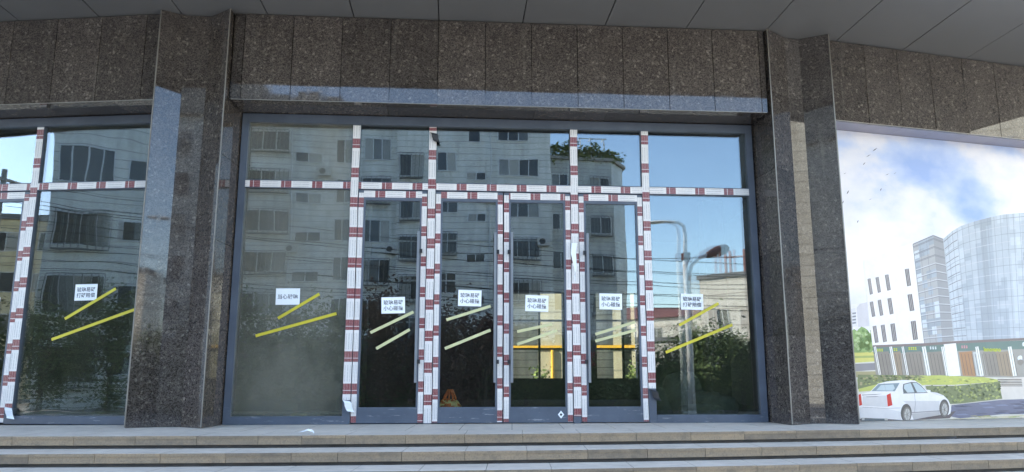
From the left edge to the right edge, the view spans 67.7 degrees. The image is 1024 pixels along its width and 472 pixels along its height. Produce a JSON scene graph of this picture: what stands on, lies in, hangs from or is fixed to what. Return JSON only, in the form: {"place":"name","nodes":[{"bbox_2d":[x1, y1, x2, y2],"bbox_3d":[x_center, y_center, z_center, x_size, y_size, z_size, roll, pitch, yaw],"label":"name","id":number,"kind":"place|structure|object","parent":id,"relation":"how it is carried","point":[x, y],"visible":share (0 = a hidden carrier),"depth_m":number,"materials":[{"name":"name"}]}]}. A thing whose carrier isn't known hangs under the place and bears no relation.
{"place":"outdoors","nodes":[
{"label":"outdoors","id":0,"kind":"place"},
{"label":"ground","id":1,"kind":"structure","parent":0,"visible":0},
{"bbox_2d":[528,364,550,377],"bbox_3d":[1.114,5.668,27.242,1.356,2.413,0.965,10,-14,-43],"label":"green shrub","id":2,"kind":"object","parent":1,"relation":"on","point":[542,376],"visible":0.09,"depth_m":27.14,"materials":[{"name":"green plant"}]},
{"bbox_2d":[513,294,635,377],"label":"building","id":3,"kind":"structure","parent":1,"relation":"on","point":[609,363],"depth_m":30.52,"materials":[{"name":"grey tile"}]},
{"bbox_2d":[625,356,635,377],"bbox_3d":[4.141,5.630,27.109,1.146,2.718,1.045,0,-10,0],"label":"green shrub","id":4,"kind":"object","parent":1,"relation":"on","point":[633,375],"visible":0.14,"depth_m":27.31,"materials":[{"name":"green plant"}]},
{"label":"step","id":5,"kind":"structure","parent":0,"visible":0},
{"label":"step","id":6,"kind":"structure","parent":5,"relation":"on","visible":0},
{"bbox_2d":[0,453,1023,471],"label":"step","id":7,"kind":"object","parent":6,"relation":"on","point":[1006,462],"visible":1,"depth_m":7.44,"materials":[{"name":"stone"}]},
{"bbox_2d":[0,437,1023,467],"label":"step","id":8,"kind":"object","parent":7,"relation":"on","point":[175,457],"visible":1,"depth_m":7.63,"materials":[{"name":"stone"}]},
{"bbox_2d":[0,423,1023,448],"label":"step","id":9,"kind":"object","parent":8,"relation":"on","point":[171,440],"visible":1,"depth_m":8.11,"materials":[{"name":"stone"}]},
{"bbox_2d":[0,412,1023,431],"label":"platform","id":10,"kind":"structure","parent":9,"relation":"on","point":[320,427],"depth_m":9.22,"materials":[{"name":"stone"}]},
{"bbox_2d":[0,0,1023,438],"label":"commercial building","id":11,"kind":"structure","parent":10,"relation":"on","point":[796,84],"depth_m":10.51,"materials":[{"name":"stone"}]},
{"bbox_2d":[0,114,150,424],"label":"glazed shopfront","id":12,"kind":"object","parent":11,"relation":"attached to","point":[28,196],"visible":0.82,"depth_m":10.13,"materials":[{"name":"grey metal"}]},
{"bbox_2d":[4,407,13,418],"bbox_3d":[-6.378,2.249,9.678,0.160,0.150,0.051,-1,-10,5],"label":"tape end","id":13,"kind":"object","parent":12,"relation":"attached to","point":[8,413],"visible":1,"depth_m":9.67,"materials":[{"name":"plastic"}]},
{"bbox_2d":[0,192,29,422],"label":"door","id":14,"kind":"structure","parent":12,"relation":"in","point":[5,197],"depth_m":10.02,"materials":[{"name":"grey metal"}]},
{"bbox_2d":[74,284,97,300],"bbox_3d":[-5.551,0.733,9.938,0.308,0.216,0.001,-1,-10,5],"label":"paper notice","id":15,"kind":"object","parent":12,"relation":"attached to","point":[85,291],"visible":1,"depth_m":9.94,"materials":[{"name":"white paper"}]},
{"bbox_2d":[64,288,115,319],"bbox_3d":[-5.476,0.879,9.904,0.680,0.419,0.002,-1,-10,5],"label":"tape strip","id":16,"kind":"object","parent":12,"relation":"attached to","point":[91,303],"visible":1,"depth_m":9.90,"materials":[{"name":"yellow plastic"}]},
{"bbox_2d":[51,308,133,340],"bbox_3d":[-5.409,1.142,9.850,1.114,0.417,0.002,-1,-10,5],"label":"tape strip","id":17,"kind":"object","parent":12,"relation":"attached to","point":[92,324],"visible":0.95,"depth_m":9.85,"materials":[{"name":"yellow plastic"}]},
{"bbox_2d":[291,413,307,415],"bbox_3d":[-2.716,2.334,9.727,0.190,0.140,0.120,1,-10,-4],"label":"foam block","id":18,"kind":"object","parent":11,"relation":"on","point":[299,414],"depth_m":9.68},
{"bbox_2d":[440,389,461,406],"bbox_3d":[-0.811,2.250,10.091,0.352,0.438,0.259,0,-10,0],"label":"carrier bag","id":19,"kind":"object","parent":11,"relation":"on","point":[447,402],"visible":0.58,"depth_m":10.04,"materials":[{"name":"plastic"}]},
{"bbox_2d":[222,113,768,424],"bbox_3d":[-0.124,0.403,10.132,6.992,4.069,0.154,1,-10,-4],"label":"glazed entrance","id":20,"kind":"object","parent":11,"relation":"attached to","point":[573,197],"visible":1,"depth_m":10.10,"materials":[{"name":"grey metal"}]},
{"bbox_2d":[275,288,299,304],"bbox_3d":[-2.901,0.783,9.870,0.307,0.215,0.001,1,-10,-4],"label":"paper notice","id":21,"kind":"object","parent":20,"relation":"attached to","point":[287,296],"visible":1,"depth_m":9.87,"materials":[{"name":"white paper"}]},
{"bbox_2d":[255,312,336,336],"bbox_3d":[-2.776,1.141,9.814,1.017,0.327,0.002,1,-10,-4],"label":"tape strip","id":22,"kind":"object","parent":20,"relation":"attached to","point":[295,324],"visible":1,"depth_m":9.81,"materials":[{"name":"yellow plastic"}]},
{"bbox_2d":[277,293,319,318],"bbox_3d":[-2.756,0.905,9.858,0.531,0.350,0.002,1,-10,-4],"label":"tape strip","id":23,"kind":"object","parent":20,"relation":"attached to","point":[298,306],"visible":1,"depth_m":9.86,"materials":[{"name":"yellow plastic"}]},
{"bbox_2d":[343,400,353,411],"bbox_3d":[-2.064,2.146,9.618,0.160,0.150,0.051,1,-10,-4],"label":"tape end","id":24,"kind":"object","parent":20,"relation":"attached to","point":[348,406],"visible":1,"depth_m":9.61,"materials":[{"name":"plastic"}]},
{"bbox_2d":[350,190,427,422],"bbox_3d":[-1.589,0.886,9.947,0.911,3.027,0.127,0,-10,0],"label":"door","id":25,"kind":"structure","parent":20,"relation":"in","point":[360,414],"depth_m":9.88,"materials":[{"name":"grey metal"}]},
{"bbox_2d":[370,311,413,333],"bbox_3d":[-1.558,1.120,9.900,0.563,0.304,0.002,1,-10,-4],"label":"tape strip","id":26,"kind":"object","parent":20,"relation":"attached to","point":[391,322],"visible":1,"depth_m":9.90,"materials":[{"name":"beige plastic"}]},
{"bbox_2d":[381,297,404,313],"bbox_3d":[-1.548,0.902,9.941,0.311,0.221,0.001,1,-10,-4],"label":"paper notice","id":27,"kind":"object","parent":20,"relation":"attached to","point":[392,304],"visible":1,"depth_m":9.94,"materials":[{"name":"white paper"}]},
{"bbox_2d":[376,329,409,349],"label":"tape strip","id":28,"kind":"object","parent":20,"relation":"attached to","point":[392,339],"visible":1,"depth_m":9.86,"materials":[{"name":"beige plastic"}]},
{"bbox_2d":[430,132,440,142],"bbox_3d":[-1.039,-1.333,10.329,0.160,0.150,0.051,1,-10,-4],"label":"tape end","id":29,"kind":"object","parent":20,"relation":"attached to","point":[435,138],"visible":1,"depth_m":10.32,"materials":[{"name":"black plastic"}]},
{"bbox_2d":[444,329,490,349],"bbox_3d":[-0.576,1.345,9.932,0.606,0.276,0.002,1,-10,-4],"label":"tape strip","id":30,"kind":"object","parent":20,"relation":"attached to","point":[467,339],"visible":1,"depth_m":9.93,"materials":[{"name":"beige plastic"}]},
{"bbox_2d":[432,191,502,422],"bbox_3d":[-0.573,0.899,10.019,0.903,3.027,0.127,0,-10,0],"label":"door","id":31,"kind":"structure","parent":20,"relation":"in","point":[439,414],"depth_m":9.95,"materials":[{"name":"grey metal"}]},
{"bbox_2d":[446,305,490,320],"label":"tape strip","id":32,"kind":"object","parent":20,"relation":"attached to","point":[467,313],"visible":1,"depth_m":9.99,"materials":[{"name":"beige plastic"}]},
{"bbox_2d":[458,290,481,305],"bbox_3d":[-0.555,0.817,10.030,0.309,0.218,0.001,1,-10,-4],"label":"paper notice","id":33,"kind":"object","parent":20,"relation":"attached to","point":[469,297],"visible":1,"depth_m":10.03,"materials":[{"name":"white paper"}]},
{"bbox_2d":[517,323,552,332],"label":"tape strip","id":34,"kind":"object","parent":20,"relation":"attached to","point":[534,327],"visible":1,"depth_m":10.02,"materials":[{"name":"beige plastic"}]},
{"bbox_2d":[525,295,547,311],"bbox_3d":[0.328,0.891,10.082,0.311,0.221,0.001,1,-10,-4],"label":"paper notice","id":35,"kind":"object","parent":20,"relation":"attached to","point":[539,303],"visible":1,"depth_m":10.08,"materials":[{"name":"white paper"}]},
{"bbox_2d":[517,329,556,344],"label":"tape strip","id":36,"kind":"object","parent":20,"relation":"attached to","point":[536,337],"visible":1,"depth_m":10.00,"materials":[{"name":"beige plastic"}]},
{"bbox_2d":[503,193,572,422],"bbox_3d":[0.341,0.906,10.057,0.902,3.027,0.119,1,-10,-4],"label":"door","id":37,"kind":"structure","parent":20,"relation":"in","point":[510,414],"depth_m":10.02,"materials":[{"name":"grey metal"}]},
{"bbox_2d":[571,243,576,277],"bbox_3d":[0.828,0.351,10.154,0.085,0.526,0.021,0,-10,0],"label":"peeling tape","id":38,"kind":"object","parent":20,"relation":"attached to","point":[573,249],"visible":1,"depth_m":10.17,"materials":[{"name":"plastic"}]},
{"bbox_2d":[599,293,621,309],"bbox_3d":[1.315,0.873,10.159,0.308,0.216,0.001,1,-10,-4],"label":"paper notice","id":39,"kind":"object","parent":20,"relation":"attached to","point":[610,301],"visible":1,"depth_m":10.16,"materials":[{"name":"white paper"}]},
{"bbox_2d":[578,194,648,421],"bbox_3d":[1.340,0.919,10.129,0.878,3.027,0.119,1,-10,-4],"label":"door","id":40,"kind":"structure","parent":20,"relation":"in","point":[640,413],"depth_m":10.09,"materials":[{"name":"grey metal"}]},
{"bbox_2d":[595,321,634,334],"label":"tape strip","id":41,"kind":"object","parent":20,"relation":"attached to","point":[614,328],"visible":1,"depth_m":10.10,"materials":[{"name":"beige plastic"}]},
{"bbox_2d":[595,329,635,341],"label":"tape strip","id":42,"kind":"object","parent":20,"relation":"attached to","point":[615,335],"visible":1,"depth_m":10.08,"materials":[{"name":"beige plastic"}]},
{"bbox_2d":[650,389,660,400],"bbox_3d":[1.866,2.070,9.924,0.160,0.150,0.051,1,-10,-4],"label":"tape end","id":43,"kind":"object","parent":20,"relation":"attached to","point":[655,393],"visible":1,"depth_m":9.92,"materials":[{"name":"black plastic"}]},
{"bbox_2d":[681,294,702,309],"bbox_3d":[2.418,0.884,10.245,0.309,0.218,0.005,1,-10,-4],"label":"paper notice","id":44,"kind":"object","parent":20,"relation":"attached to","point":[691,301],"visible":1,"depth_m":10.24,"materials":[{"name":"white paper"}]},
{"bbox_2d":[679,302,718,325],"bbox_3d":[2.506,1.050,10.223,0.568,0.328,0.002,1,-10,-4],"label":"tape strip","id":45,"kind":"object","parent":20,"relation":"attached to","point":[698,314],"visible":1,"depth_m":10.22,"materials":[{"name":"yellow plastic"}]},
{"bbox_2d":[666,324,732,353],"bbox_3d":[2.497,1.365,10.164,0.935,0.403,0.002,1,-10,-4],"label":"tape strip","id":46,"kind":"object","parent":20,"relation":"attached to","point":[698,338],"visible":1,"depth_m":10.16,"materials":[{"name":"yellow plastic"}]},
{"bbox_2d":[513,293,562,377],"bbox_3d":[0.655,2.615,20.127,1.350,2.240,0.060,0,-10,0],"label":"rear window frame","id":47,"kind":"structure","parent":11,"relation":"in","point":[539,348],"depth_m":20.04,"materials":[{"name":"metal"}]},
{"bbox_2d":[596,293,636,377],"bbox_3d":[2.750,2.615,20.127,1.060,2.240,0.060,0,-10,0],"label":"rear window frame","id":48,"kind":"structure","parent":11,"relation":"in","point":[622,320],"depth_m":20.06,"materials":[{"name":"metal"}]},
{"bbox_2d":[656,386,673,414],"bbox_3d":[2.067,2.390,10.931,0.477,0.463,0.535,0,-10,0],"label":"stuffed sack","id":49,"kind":"object","parent":11,"relation":"on","point":[664,407],"visible":0.31,"depth_m":10.71,"materials":[{"name":"fabric"}]},
{"bbox_2d":[662,371,701,414],"bbox_3d":[2.443,2.275,10.918,0.549,0.685,0.490,0,-10,0],"label":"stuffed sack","id":50,"kind":"object","parent":11,"relation":"on","point":[681,388],"visible":0.56,"depth_m":10.75,"materials":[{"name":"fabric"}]},
{"bbox_2d":[678,403,724,414],"bbox_3d":[2.597,2.414,10.454,0.639,0.246,0.329,0,-10,0],"label":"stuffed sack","id":51,"kind":"object","parent":11,"relation":"on","point":[698,409],"visible":0.52,"depth_m":10.35,"materials":[{"name":"fabric"}]},
{"bbox_2d":[692,391,738,413],"bbox_3d":[2.857,2.382,10.726,0.668,0.406,0.529,0,-10,0],"label":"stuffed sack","id":52,"kind":"object","parent":11,"relation":"on","point":[728,404],"visible":0.53,"depth_m":10.55,"materials":[{"name":"fabric"}]},
{"bbox_2d":[837,130,1023,420],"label":"printed hoarding","id":53,"kind":"object","parent":10,"relation":"on","point":[934,234],"visible":1,"depth_m":10.95,"materials":[{"name":"multicoloured plastic"}]}
]}

